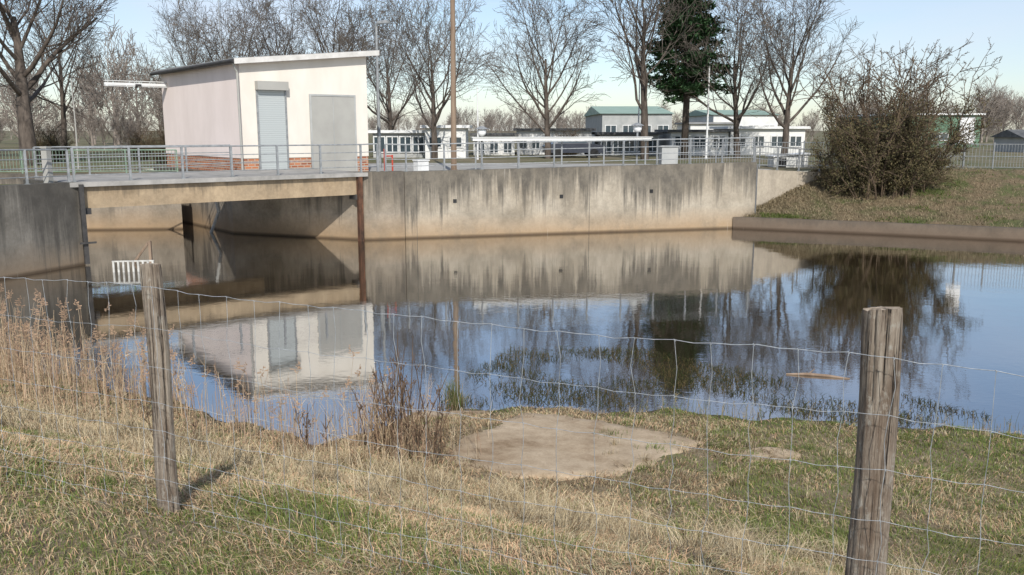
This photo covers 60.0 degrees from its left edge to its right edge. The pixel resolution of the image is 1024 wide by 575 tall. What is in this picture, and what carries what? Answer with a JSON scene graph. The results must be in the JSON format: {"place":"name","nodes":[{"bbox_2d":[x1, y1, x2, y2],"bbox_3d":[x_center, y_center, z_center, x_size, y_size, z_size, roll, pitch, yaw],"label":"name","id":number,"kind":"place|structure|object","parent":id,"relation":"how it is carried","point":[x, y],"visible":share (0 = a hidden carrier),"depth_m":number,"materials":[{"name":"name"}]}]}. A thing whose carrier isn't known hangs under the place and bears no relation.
{"place":"outdoors","nodes":[
{"label":"outdoors","id":0,"kind":"place"},
{"bbox_2d":[2,411,839,574],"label":"dry grass","id":1,"kind":"structure","parent":0,"point":[389,501],"depth_m":5.32,"materials":[{"name":"beige plant"}]},
{"bbox_2d":[0,222,1023,444],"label":"water","id":2,"kind":"structure","parent":0,"point":[960,302],"depth_m":21.55,"materials":[{"name":"blue liquid"}]},
{"bbox_2d":[0,179,85,279],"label":"side wall","id":3,"kind":"structure","parent":2,"relation":"in","point":[40,227],"depth_m":27.57,"materials":[{"name":"concrete"}]},
{"bbox_2d":[0,149,70,183],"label":"railing","id":4,"kind":"object","parent":3,"relation":"on","point":[25,168],"visible":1,"depth_m":27.35,"materials":[{"name":"metal"}]},
{"bbox_2d":[112,260,153,271],"bbox_3d":[-11.878,-0.659,27.823,1.250,0.380,0.085,-2,10,-9],"label":"water grating","id":5,"kind":"object","parent":2,"relation":"on","point":[128,265],"visible":0.81,"depth_m":27.78,"materials":[{"name":"white paint"}]},
{"bbox_2d":[134,241,152,262],"bbox_3d":[-12.328,-1.001,29.568,0.647,1.100,0.120,0,10,0],"label":"timber brace","id":6,"kind":"object","parent":2,"relation":"in","point":[149,244],"visible":0.77,"depth_m":29.51,"materials":[{"name":"brown wood"}]},
{"bbox_2d":[437,343,991,425],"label":"water plants","id":7,"kind":"object","parent":2,"relation":"on","point":[722,379],"visible":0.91,"depth_m":15.37,"materials":[{"name":"green plant"}]},
{"bbox_2d":[786,369,849,378],"bbox_3d":[5.558,1.555,16.137,1.095,0.092,0.262,3,10,16],"label":"driftwood","id":8,"kind":"object","parent":2,"relation":"on","point":[817,374],"visible":1,"depth_m":16.06,"materials":[{"name":"brown wood"}]},
{"bbox_2d":[733,217,1023,241],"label":"quay wall","id":9,"kind":"structure","parent":2,"relation":"in","point":[913,229],"depth_m":37.53,"materials":[{"name":"concrete"}]},
{"bbox_2d":[0,357,1023,574],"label":"bank ground","id":10,"kind":"structure","parent":0,"point":[845,492],"depth_m":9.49,"materials":[{"name":"plant"}]},
{"bbox_2d":[140,263,180,514],"bbox_3d":[-1.788,0.637,4.541,0.125,1.553,0.115,0,10,0],"label":"fence post","id":11,"kind":"object","parent":10,"relation":"on","point":[159,357],"visible":0.82,"depth_m":4.48,"materials":[{"name":"grey wood"}]},
{"bbox_2d":[141,404,201,444],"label":"weed stalks","id":12,"kind":"object","parent":10,"relation":"on","point":[189,424],"visible":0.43,"depth_m":10.99,"materials":[{"name":"brown plant"}]},
{"bbox_2d":[0,284,382,456],"bbox_3d":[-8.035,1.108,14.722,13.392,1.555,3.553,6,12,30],"label":"reed bed","id":13,"kind":"object","parent":10,"relation":"on","point":[19,363],"visible":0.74,"depth_m":13.38,"materials":[{"name":"beige plant"}]},
{"bbox_2d":[293,402,333,452],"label":"weed stalks","id":14,"kind":"object","parent":10,"relation":"on","point":[307,437],"visible":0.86,"depth_m":11.68,"materials":[{"name":"brown plant"}]},
{"bbox_2d":[349,366,395,452],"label":"weed stalks","id":15,"kind":"object","parent":10,"relation":"on","point":[376,384],"visible":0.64,"depth_m":11.20,"materials":[{"name":"brown plant"}]},
{"bbox_2d":[294,368,492,473],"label":"dry stems","id":16,"kind":"object","parent":10,"relation":"on","point":[383,446],"visible":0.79,"depth_m":11.01,"materials":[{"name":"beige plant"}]},
{"bbox_2d":[367,332,425,461],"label":"weed stalks","id":17,"kind":"object","parent":10,"relation":"on","point":[391,410],"visible":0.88,"depth_m":10.76,"materials":[{"name":"brown plant"}]},
{"bbox_2d":[382,341,447,457],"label":"weed stalks","id":18,"kind":"object","parent":10,"relation":"on","point":[437,392],"visible":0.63,"depth_m":11.29,"materials":[{"name":"brown plant"}]},
{"bbox_2d":[404,395,452,470],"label":"weed stalks","id":19,"kind":"object","parent":10,"relation":"on","point":[435,435],"visible":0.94,"depth_m":10.63,"materials":[{"name":"brown plant"}]},
{"bbox_2d":[413,410,488,418],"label":"concrete slab","id":20,"kind":"structure","parent":10,"relation":"on","point":[473,412],"depth_m":13.77,"materials":[{"name":"beige concrete"}]},
{"bbox_2d":[433,373,469,406],"bbox_3d":[-1.019,1.663,14.331,0.819,0.782,0.718,0,10,0],"label":"rush clump","id":21,"kind":"object","parent":10,"relation":"on","point":[452,397],"visible":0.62,"depth_m":14.34,"materials":[{"name":"green plant"}]},
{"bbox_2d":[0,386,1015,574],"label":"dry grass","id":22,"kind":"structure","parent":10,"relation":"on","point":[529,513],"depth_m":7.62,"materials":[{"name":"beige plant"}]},
{"bbox_2d":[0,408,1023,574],"bbox_3d":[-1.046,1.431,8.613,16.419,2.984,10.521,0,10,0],"label":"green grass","id":23,"kind":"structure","parent":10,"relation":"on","point":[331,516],"depth_m":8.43,"materials":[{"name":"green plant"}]},
{"bbox_2d":[329,406,809,510],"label":"brown litter","id":24,"kind":"object","parent":10,"relation":"on","point":[593,478],"visible":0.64,"depth_m":10.99,"materials":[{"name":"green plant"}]},
{"bbox_2d":[450,413,703,480],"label":"bare soil patch","id":25,"kind":"structure","parent":10,"relation":"on","point":[568,451],"depth_m":11.69,"materials":[{"name":"beige soil"}]},
{"bbox_2d":[734,447,800,463],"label":"bare soil patch","id":26,"kind":"structure","parent":10,"relation":"on","point":[787,453],"depth_m":11.54,"materials":[{"name":"beige soil"}]},
{"bbox_2d":[602,407,1023,534],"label":"dry grass","id":27,"kind":"structure","parent":10,"relation":"on","point":[733,435],"depth_m":11.38,"materials":[{"name":"plant"}]},
{"bbox_2d":[639,392,1023,432],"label":"shore stalks","id":28,"kind":"object","parent":10,"relation":"on","point":[760,408],"visible":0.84,"depth_m":13.67,"materials":[{"name":"green plant"}]},
{"bbox_2d":[845,306,902,574],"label":"fence post","id":29,"kind":"object","parent":10,"relation":"on","point":[881,330],"visible":0.98,"depth_m":3.11,"materials":[{"name":"brown wood"}]},
{"bbox_2d":[0,277,1023,574],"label":"wire fence","id":30,"kind":"object","parent":29,"relation":"attached to","point":[750,455],"visible":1,"depth_m":3.71,"materials":[{"name":"grey metal"}]},
{"bbox_2d":[0,131,1023,184],"bbox_3d":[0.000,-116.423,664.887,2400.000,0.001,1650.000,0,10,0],"label":"ground","id":31,"kind":"structure","parent":0,"point":[8,143],"depth_m":59.50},
{"bbox_2d":[13,121,75,161],"bbox_3d":[-29.093,-9.092,55.335,3.503,3.083,3.201,-8,13,-38],"label":"shrub","id":32,"kind":"object","parent":31,"relation":"on","point":[50,141],"visible":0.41,"depth_m":55.24,"materials":[{"name":"brown plant"}]},
{"bbox_2d":[39,146,53,182],"bbox_3d":[-14.875,-3.873,28.386,0.245,1.270,0.245,2,10,12],"label":"concrete post","id":33,"kind":"object","parent":31,"relation":"on","point":[46,163],"visible":0.82,"depth_m":28.31,"materials":[{"name":"grey concrete"}]},
{"bbox_2d":[0,0,117,165],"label":"bare tree","id":34,"kind":"object","parent":31,"relation":"on","point":[22,87],"visible":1,"depth_m":49.03,"materials":[{"name":"brown plant"}]},
{"bbox_2d":[0,0,117,155],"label":"bare tree","id":35,"kind":"object","parent":31,"relation":"on","point":[63,96],"visible":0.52,"depth_m":65.96,"materials":[{"name":"brown plant"}]},
{"bbox_2d":[70,79,79,168],"bbox_3d":[-22.296,-8.303,45.245,0.116,4.520,0.112,0,10,0],"label":"steel post","id":36,"kind":"object","parent":31,"relation":"on","point":[75,124],"visible":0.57,"depth_m":45.21,"materials":[{"name":"grey metal"}]},
{"bbox_2d":[0,149,177,173],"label":"railing","id":37,"kind":"object","parent":31,"relation":"on","point":[95,150],"visible":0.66,"depth_m":39.07,"materials":[{"name":"metal"}]},
{"bbox_2d":[0,168,182,229],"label":"basin wall","id":38,"kind":"structure","parent":31,"relation":"on","point":[155,217],"depth_m":39.43,"materials":[{"name":"beige concrete"}]},
{"bbox_2d":[116,123,155,160],"bbox_3d":[-24.101,-9.254,57.259,2.744,2.643,3.002,2,10,10],"label":"shrub","id":39,"kind":"object","parent":31,"relation":"on","point":[136,139],"visible":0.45,"depth_m":56.93,"materials":[{"name":"brown plant"}]},
{"bbox_2d":[137,121,166,163],"bbox_3d":[-19.890,-8.370,51.284,3.201,3.083,3.503,7,12,34],"label":"shrub","id":40,"kind":"object","parent":31,"relation":"on","point":[159,141],"visible":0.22,"depth_m":50.71,"materials":[{"name":"brown plant"}]},
{"bbox_2d":[108,0,247,113],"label":"bare tree","id":41,"kind":"object","parent":31,"relation":"on","point":[174,42],"visible":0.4,"depth_m":79.81,"materials":[{"name":"brown plant"}]},
{"bbox_2d":[167,0,302,64],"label":"bare tree","id":42,"kind":"object","parent":31,"relation":"on","point":[214,41],"visible":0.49,"depth_m":71.99,"materials":[{"name":"brown plant"}]},
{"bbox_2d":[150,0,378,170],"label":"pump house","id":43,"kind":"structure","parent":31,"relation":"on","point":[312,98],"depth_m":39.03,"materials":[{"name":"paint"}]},
{"bbox_2d":[103,80,166,87],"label":"hoist beam","id":44,"kind":"structure","parent":43,"relation":"attached to","point":[136,85],"depth_m":42.74,"materials":[{"name":"white metal"}]},
{"bbox_2d":[258,90,287,168],"bbox_3d":[-10.233,-6.588,37.923,1.200,3.590,0.060,-8,13,-38],"label":"shutter door","id":45,"kind":"structure","parent":43,"relation":"in","point":[272,121],"depth_m":37.85,"materials":[{"name":"grey metal"}]},
{"bbox_2d":[215,0,325,60],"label":"bare tree","id":46,"kind":"object","parent":31,"relation":"on","point":[279,43],"visible":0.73,"depth_m":68.35,"materials":[{"name":"brown plant"}]},
{"bbox_2d":[153,166,404,239],"bbox_3d":[-12.040,-3.437,39.997,17.118,3.940,3.263,7,12,35],"label":"bridge abutment","id":47,"kind":"object","parent":31,"relation":"on","point":[333,217],"visible":0.47,"depth_m":36.43,"materials":[{"name":"beige concrete"}]},
{"bbox_2d":[165,171,219,232],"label":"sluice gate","id":48,"kind":"structure","parent":47,"relation":"attached to","point":[216,217],"depth_m":38.37,"materials":[{"name":"metal"}]},
{"bbox_2d":[35,169,367,214],"bbox_3d":[-11.586,-3.794,33.917,10.950,1.055,5.100,-8,13,-38],"label":"footbridge","id":49,"kind":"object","parent":47,"relation":"on","point":[117,190],"visible":0.74,"depth_m":31.92,"materials":[{"name":"concrete"}]},
{"bbox_2d":[78,184,96,263],"bbox_3d":[-13.908,-2.060,28.959,0.500,2.600,0.244,-8,13,-38],"label":"iron guide rail","id":50,"kind":"object","parent":49,"relation":"attached to","point":[85,243],"visible":1,"depth_m":28.91,"materials":[{"name":"metal"}]},
{"bbox_2d":[33,144,230,176],"bbox_3d":[-14.523,-4.987,34.541,7.441,1.076,0.140,-8,13,-38],"label":"railing","id":51,"kind":"object","parent":49,"relation":"on","point":[89,162],"visible":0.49,"depth_m":34.43,"materials":[{"name":"metal"}]},
{"bbox_2d":[70,143,378,181],"bbox_3d":[-9.857,-4.612,32.219,11.377,1.151,0.259,-8,13,-37],"label":"railing","id":52,"kind":"object","parent":49,"relation":"on","point":[182,164],"visible":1,"depth_m":31.88,"materials":[{"name":"metal"}]},
{"bbox_2d":[356,177,363,240],"bbox_3d":[-6.044,-3.197,35.339,0.200,2.700,0.180,-8,13,-38],"label":"rusty guide rail","id":53,"kind":"object","parent":49,"relation":"attached to","point":[360,210],"visible":1,"depth_m":35.29,"materials":[{"name":"metal"}]},
{"bbox_2d":[249,0,395,105],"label":"bare tree","id":54,"kind":"object","parent":31,"relation":"on","point":[314,9],"visible":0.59,"depth_m":72.74,"materials":[{"name":"brown plant"}]},
{"bbox_2d":[323,0,462,129],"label":"bare tree","id":55,"kind":"object","parent":31,"relation":"on","point":[391,125],"visible":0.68,"depth_m":69.04,"materials":[{"name":"brown plant"}]},
{"bbox_2d":[368,130,424,157],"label":"pavilion","id":56,"kind":"structure","parent":31,"relation":"on","point":[402,137],"depth_m":63.13,"materials":[{"name":"white paint"}]},
{"bbox_2d":[373,136,384,152],"bbox_3d":[-9.438,-10.184,63.162,0.856,1.200,0.102,0,10,0],"label":"window","id":57,"kind":"structure","parent":56,"relation":"in","point":[374,137],"depth_m":63.13,"materials":[{"name":"white glass"}]},
{"bbox_2d":[386,136,398,152],"bbox_3d":[-8.512,-10.184,63.162,0.856,1.200,0.102,0,10,0],"label":"window","id":58,"kind":"structure","parent":56,"relation":"in","point":[389,139],"depth_m":63.15,"materials":[{"name":"white glass"}]},
{"bbox_2d":[399,136,411,152],"bbox_3d":[-7.587,-10.184,63.162,0.856,1.200,0.102,0,10,0],"label":"window","id":59,"kind":"structure","parent":56,"relation":"in","point":[402,139],"depth_m":63.13,"materials":[{"name":"white glass"}]},
{"bbox_2d":[412,136,424,152],"bbox_3d":[-6.663,-10.184,63.162,0.856,1.200,0.102,0,10,0],"label":"window","id":60,"kind":"structure","parent":56,"relation":"in","point":[415,139],"depth_m":63.15,"materials":[{"name":"white glass"}]},
{"bbox_2d":[374,0,502,159],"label":"bare tree","id":61,"kind":"object","parent":31,"relation":"on","point":[435,117],"visible":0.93,"depth_m":58.18,"materials":[{"name":"brown plant"}]},
{"bbox_2d":[420,125,472,158],"bbox_3d":[-4.600,-10.337,63.166,3.400,2.400,4.600,0,10,0],"label":"site container","id":62,"kind":"object","parent":31,"relation":"on","point":[443,133],"visible":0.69,"depth_m":61.15,"materials":[{"name":"white paint"}]},
{"bbox_2d":[469,133,517,154],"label":"pavilion","id":63,"kind":"object","parent":31,"relation":"on","point":[503,148],"visible":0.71,"depth_m":69.10,"materials":[{"name":"white paint"}]},
{"bbox_2d":[489,141,498,153],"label":"window","id":64,"kind":"structure","parent":63,"relation":"in","point":[495,146],"depth_m":69.10,"materials":[{"name":"white glass"}]},
{"bbox_2d":[503,141,511,153],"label":"window","id":65,"kind":"structure","parent":63,"relation":"in","point":[506,146],"depth_m":69.10,"materials":[{"name":"white glass"}]},
{"bbox_2d":[0,14,1023,151],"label":"distant woodland","id":66,"kind":"object","parent":31,"relation":"on","point":[1002,106],"visible":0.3,"depth_m":105.96,"materials":[{"name":"brown plant"}]},
{"bbox_2d":[450,0,611,158],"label":"bare tree","id":67,"kind":"object","parent":31,"relation":"on","point":[545,106],"visible":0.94,"depth_m":60.56,"materials":[{"name":"brown plant"}]},
{"bbox_2d":[513,128,595,154],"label":"long shed","id":68,"kind":"structure","parent":31,"relation":"on","point":[533,132],"depth_m":70.95,"materials":[{"name":"white metal"}]},
{"bbox_2d":[552,127,583,156],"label":"shrub","id":69,"kind":"object","parent":31,"relation":"on","point":[569,133],"visible":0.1,"depth_m":66.01,"materials":[{"name":"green plant"}]},
{"bbox_2d":[542,142,602,157],"bbox_3d":[4.390,-10.006,63.224,4.220,1.452,1.800,-2,10,-8],"label":"parked car","id":70,"kind":"object","parent":31,"relation":"on","point":[596,149],"visible":0.58,"depth_m":62.44,"materials":[{"name":"paint"}]},
{"bbox_2d":[404,162,757,238],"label":"retaining wall","id":71,"kind":"structure","parent":31,"relation":"on","point":[532,201],"depth_m":37.94,"materials":[{"name":"concrete"}]},
{"bbox_2d":[384,137,755,171],"bbox_3d":[2.902,-5.715,37.827,16.752,1.346,0.199,-3,10,-15],"label":"railing","id":72,"kind":"object","parent":71,"relation":"on","point":[554,155],"visible":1,"depth_m":37.65,"materials":[{"name":"metal"}]},
{"bbox_2d":[658,145,679,163],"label":"electrical cabinet","id":73,"kind":"structure","parent":71,"relation":"on","point":[672,152],"depth_m":42.86,"materials":[{"name":"grey metal"}]},
{"bbox_2d":[551,0,703,159],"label":"bare tree","id":74,"kind":"object","parent":31,"relation":"on","point":[641,65],"visible":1,"depth_m":57.65,"materials":[{"name":"brown plant"}]},
{"bbox_2d":[592,132,662,154],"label":"glazed shed","id":75,"kind":"structure","parent":31,"relation":"on","point":[632,151],"depth_m":69.06,"materials":[{"name":"white glass"}]},
{"bbox_2d":[612,141,622,151],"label":"window","id":76,"kind":"structure","parent":75,"relation":"in","point":[615,143],"depth_m":69.10,"materials":[{"name":"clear glass"}]},
{"bbox_2d":[624,141,634,151],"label":"window","id":77,"kind":"structure","parent":75,"relation":"in","point":[627,143],"depth_m":69.08,"materials":[{"name":"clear glass"}]},
{"bbox_2d":[584,106,674,143],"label":"production hall","id":78,"kind":"structure","parent":31,"relation":"on","point":[611,118],"depth_m":108.24,"materials":[{"name":"white metal"}]},
{"bbox_2d":[639,0,738,157],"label":"pine tree","id":79,"kind":"object","parent":31,"relation":"on","point":[671,84],"visible":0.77,"depth_m":59.74,"materials":[{"name":"green plant"}]},
{"bbox_2d":[654,130,732,155],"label":"site office","id":80,"kind":"structure","parent":31,"relation":"on","point":[671,134],"depth_m":68.08,"materials":[{"name":"white paint"}]},
{"bbox_2d":[693,135,705,148],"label":"window","id":81,"kind":"structure","parent":80,"relation":"in","point":[694,140],"depth_m":68.05,"materials":[{"name":"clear glass"}]},
{"bbox_2d":[712,135,725,148],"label":"window","id":82,"kind":"structure","parent":80,"relation":"in","point":[713,140],"depth_m":68.04,"materials":[{"name":"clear glass"}]},
{"bbox_2d":[674,122,732,129],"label":"store shed","id":83,"kind":"structure","parent":31,"relation":"on","point":[697,125],"depth_m":98.37,"materials":[{"name":"white metal"}]},
{"bbox_2d":[704,67,709,157],"bbox_3d":[13.200,-11.968,59.828,0.186,6.620,0.196,0,10,0],"label":"flagpole","id":84,"kind":"object","parent":31,"relation":"on","point":[707,113],"visible":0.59,"depth_m":59.84,"materials":[{"name":"white metal"}]},
{"bbox_2d":[647,0,796,158],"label":"bare tree","id":85,"kind":"object","parent":31,"relation":"on","point":[736,120],"visible":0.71,"depth_m":59.12,"materials":[{"name":"brown plant"}]},
{"bbox_2d":[689,110,779,125],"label":"production hall","id":86,"kind":"structure","parent":31,"relation":"on","point":[761,119],"depth_m":110.14,"materials":[{"name":"white metal"}]},
{"bbox_2d":[672,141,844,167],"bbox_3d":[14.232,-7.043,46.841,11.539,1.400,0.080,0,10,1],"label":"fence","id":87,"kind":"object","parent":31,"relation":"on","point":[743,154],"visible":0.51,"depth_m":46.85,"materials":[{"name":"metal"}]},
{"bbox_2d":[709,126,810,153],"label":"site office","id":88,"kind":"structure","parent":31,"relation":"on","point":[770,133],"depth_m":69.00,"materials":[{"name":"white paint"}]},
{"bbox_2d":[752,135,764,146],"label":"window","id":89,"kind":"structure","parent":88,"relation":"in","point":[758,138],"depth_m":69.02,"materials":[{"name":"clear glass"}]},
{"bbox_2d":[770,135,781,146],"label":"window","id":90,"kind":"structure","parent":88,"relation":"in","point":[777,138],"depth_m":69.02,"materials":[{"name":"clear glass"}]},
{"bbox_2d":[789,135,801,146],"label":"window","id":91,"kind":"structure","parent":88,"relation":"in","point":[795,138],"depth_m":69.02,"materials":[{"name":"clear glass"}]},
{"bbox_2d":[765,152,810,166],"bbox_3d":[14.800,-6.825,47.641,2.000,0.830,1.400,0,10,0],"label":"animal hutch","id":92,"kind":"object","parent":31,"relation":"on","point":[787,157],"visible":0.69,"depth_m":47.06,"materials":[{"name":"white paint"}]},
{"bbox_2d":[718,0,884,153],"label":"bare tree","id":93,"kind":"object","parent":31,"relation":"on","point":[789,81],"visible":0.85,"depth_m":57.57,"materials":[{"name":"brown plant"}]},
{"bbox_2d":[837,113,985,146],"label":"green hall","id":94,"kind":"structure","parent":31,"relation":"on","point":[946,125],"depth_m":99.42,"materials":[{"name":"white paint"}]},
{"bbox_2d":[958,117,974,168],"bbox_3d":[23.200,-7.288,45.406,0.800,2.825,0.140,0,10,0],"label":"notice sign","id":95,"kind":"object","parent":31,"relation":"on","point":[970,119],"visible":0.34,"depth_m":45.19,"materials":[{"name":"white paint"}]},
{"bbox_2d":[930,143,1023,168],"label":"fence","id":96,"kind":"object","parent":31,"relation":"on","point":[993,156],"visible":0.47,"depth_m":45.10,"materials":[{"name":"metal"}]},
{"bbox_2d":[991,130,1023,152],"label":"shed","id":97,"kind":"structure","parent":31,"relation":"on","point":[1010,137],"depth_m":79.01,"materials":[{"name":"grey metal"}]},
{"bbox_2d":[0,0,1023,171],"label":"sky","id":98,"kind":"structure","parent":0,"point":[951,22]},
{"bbox_2d":[368,163,771,170],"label":"pavement","id":99,"kind":"structure","parent":0,"point":[399,167],"depth_m":49.32,"materials":[{"name":"grey concrete"}]},
{"bbox_2d":[374,20,390,167],"bbox_3d":[-6.493,-9.712,44.887,0.849,7.380,0.220,3,11,17],"label":"street lamp","id":100,"kind":"object","parent":99,"relation":"on","point":[377,91],"visible":0.92,"depth_m":44.92,"materials":[{"name":"metal"}]},
{"bbox_2d":[412,159,429,170],"bbox_3d":[-3.900,-5.134,38.090,0.620,0.700,0.420,-8,13,-38],"label":"cabinet","id":101,"kind":"object","parent":99,"relation":"on","point":[420,162],"visible":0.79,"depth_m":37.93,"materials":[{"name":"white metal"}]},
{"bbox_2d":[450,0,457,169],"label":"utility pole","id":102,"kind":"object","parent":99,"relation":"on","point":[453,81],"visible":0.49,"depth_m":40.90,"materials":[{"name":"brown wood"}]},
{"bbox_2d":[476,126,487,151],"bbox_3d":[-1.450,-6.685,42.689,0.680,2.130,0.680,0,10,0],"label":"globe lantern","id":103,"kind":"object","parent":99,"relation":"on","point":[481,131],"visible":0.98,"depth_m":42.40,"materials":[{"name":"white glass"}]},
{"bbox_2d":[470,137,651,168],"bbox_3d":[2.400,-6.418,42.788,8.798,1.680,0.900,-2,10,-8],"label":"flat canopy","id":104,"kind":"object","parent":99,"relation":"on","point":[477,139],"visible":0.69,"depth_m":42.27,"materials":[{"name":"metal"}]},
{"bbox_2d":[631,123,643,164],"bbox_3d":[6.200,-7.080,43.939,0.680,2.130,0.680,0,10,0],"label":"globe lantern","id":105,"kind":"object","parent":99,"relation":"on","point":[637,127],"visible":0.97,"depth_m":43.70,"materials":[{"name":"metal"}]},
{"bbox_2d":[742,167,1023,227],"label":"slope ground","id":106,"kind":"structure","parent":0,"point":[1006,193],"depth_m":40.07,"materials":[{"name":"plant"}]},
{"bbox_2d":[756,169,820,206],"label":"wing wall","id":107,"kind":"structure","parent":106,"relation":"on","point":[772,184],"depth_m":41.43,"materials":[{"name":"concrete"}]},
{"bbox_2d":[754,145,820,170],"bbox_3d":[13.050,-6.058,41.836,4.893,1.336,0.150,-7,12,-34],"label":"railing","id":108,"kind":"object","parent":107,"relation":"on","point":[777,159],"visible":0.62,"depth_m":41.64,"materials":[{"name":"metal"}]},
{"bbox_2d":[767,31,1001,200],"bbox_3d":[17.420,-7.829,41.598,10.008,8.810,9.146,0,10,0],"label":"bush","id":109,"kind":"object","parent":106,"relation":"on","point":[884,160],"visible":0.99,"depth_m":40.62,"materials":[{"name":"brown plant"}]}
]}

